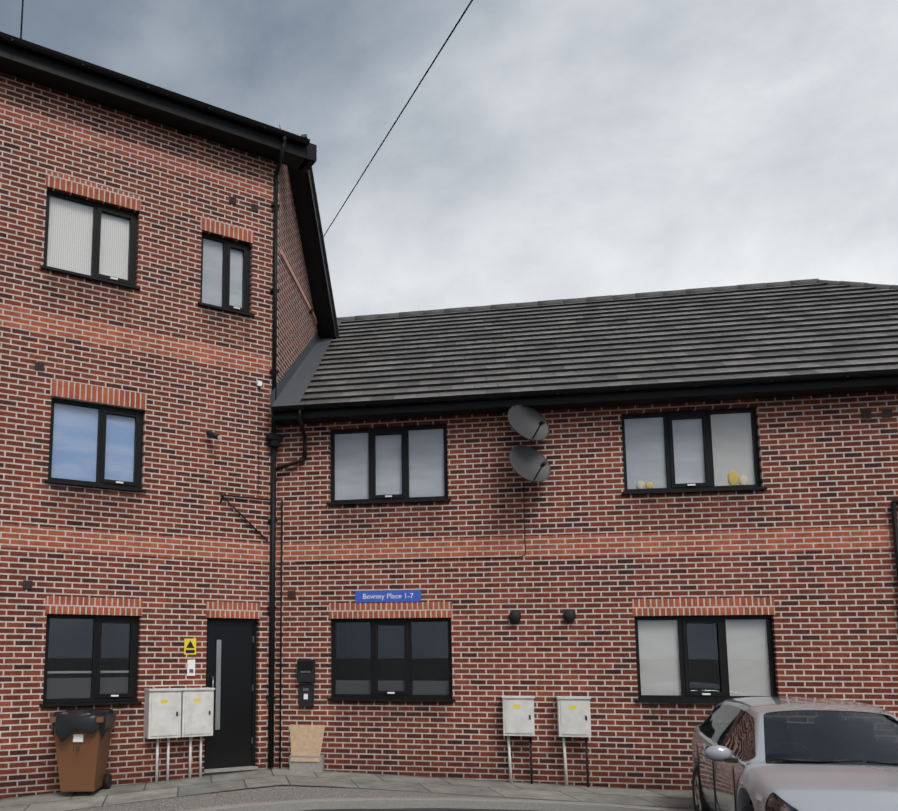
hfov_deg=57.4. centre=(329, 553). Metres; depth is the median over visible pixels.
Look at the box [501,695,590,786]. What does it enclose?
meter boxes
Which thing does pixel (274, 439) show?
downpipes
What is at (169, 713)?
meter boxes
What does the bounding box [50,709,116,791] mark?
wheelie bin
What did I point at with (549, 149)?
sky
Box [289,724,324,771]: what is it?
leaning board
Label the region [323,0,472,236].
overhead cable
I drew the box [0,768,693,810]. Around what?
ground path
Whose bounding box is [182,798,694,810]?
ground kerb
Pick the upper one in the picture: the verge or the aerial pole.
the aerial pole
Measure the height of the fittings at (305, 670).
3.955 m
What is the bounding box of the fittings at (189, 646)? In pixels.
[22,196,261,675]
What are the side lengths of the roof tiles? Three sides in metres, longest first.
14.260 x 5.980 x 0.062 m
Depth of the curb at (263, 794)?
9.66 m
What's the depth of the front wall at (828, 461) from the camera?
11.09 m
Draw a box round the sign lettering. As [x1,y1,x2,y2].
[363,593,412,599]
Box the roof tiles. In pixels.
[271,283,897,409]
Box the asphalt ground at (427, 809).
[204,770,537,810]
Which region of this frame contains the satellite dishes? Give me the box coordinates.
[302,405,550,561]
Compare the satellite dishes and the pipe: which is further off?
the satellite dishes
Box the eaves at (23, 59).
[0,31,316,173]
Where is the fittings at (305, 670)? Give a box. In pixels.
[288,409,892,706]
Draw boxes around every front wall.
[0,72,278,798]
[274,391,897,791]
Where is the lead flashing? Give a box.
[269,320,341,405]
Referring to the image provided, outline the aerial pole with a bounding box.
[20,0,23,38]
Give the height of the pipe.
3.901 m
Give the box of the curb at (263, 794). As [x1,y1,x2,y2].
[69,785,693,810]
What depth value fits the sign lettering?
11.62 m
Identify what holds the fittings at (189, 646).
attached to the front wall at (191, 470)
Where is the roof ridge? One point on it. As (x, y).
(636, 295)
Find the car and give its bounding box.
[692,697,897,810]
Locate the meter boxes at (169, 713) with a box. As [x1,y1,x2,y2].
[144,687,214,782]
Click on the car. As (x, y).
(784, 754)
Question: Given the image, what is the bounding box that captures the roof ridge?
[337,278,897,320]
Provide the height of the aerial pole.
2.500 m
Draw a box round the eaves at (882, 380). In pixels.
[272,369,897,424]
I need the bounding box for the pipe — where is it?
[890,500,897,583]
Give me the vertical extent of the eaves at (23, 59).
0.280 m
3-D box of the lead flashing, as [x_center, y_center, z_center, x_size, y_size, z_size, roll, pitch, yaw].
[-0.213,-3.650,14.443,0.416,3.567,4.990,-1,-7,11]
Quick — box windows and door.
[0,102,278,772]
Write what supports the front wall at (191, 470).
on the asphalt ground at (427, 809)
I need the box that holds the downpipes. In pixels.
[220,135,306,767]
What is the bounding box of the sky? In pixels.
[0,0,897,317]
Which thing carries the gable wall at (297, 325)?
attached to the front wall at (191, 470)
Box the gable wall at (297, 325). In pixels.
[277,122,317,383]
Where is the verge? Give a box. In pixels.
[287,134,339,338]
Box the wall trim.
[276,407,893,702]
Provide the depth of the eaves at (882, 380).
11.09 m

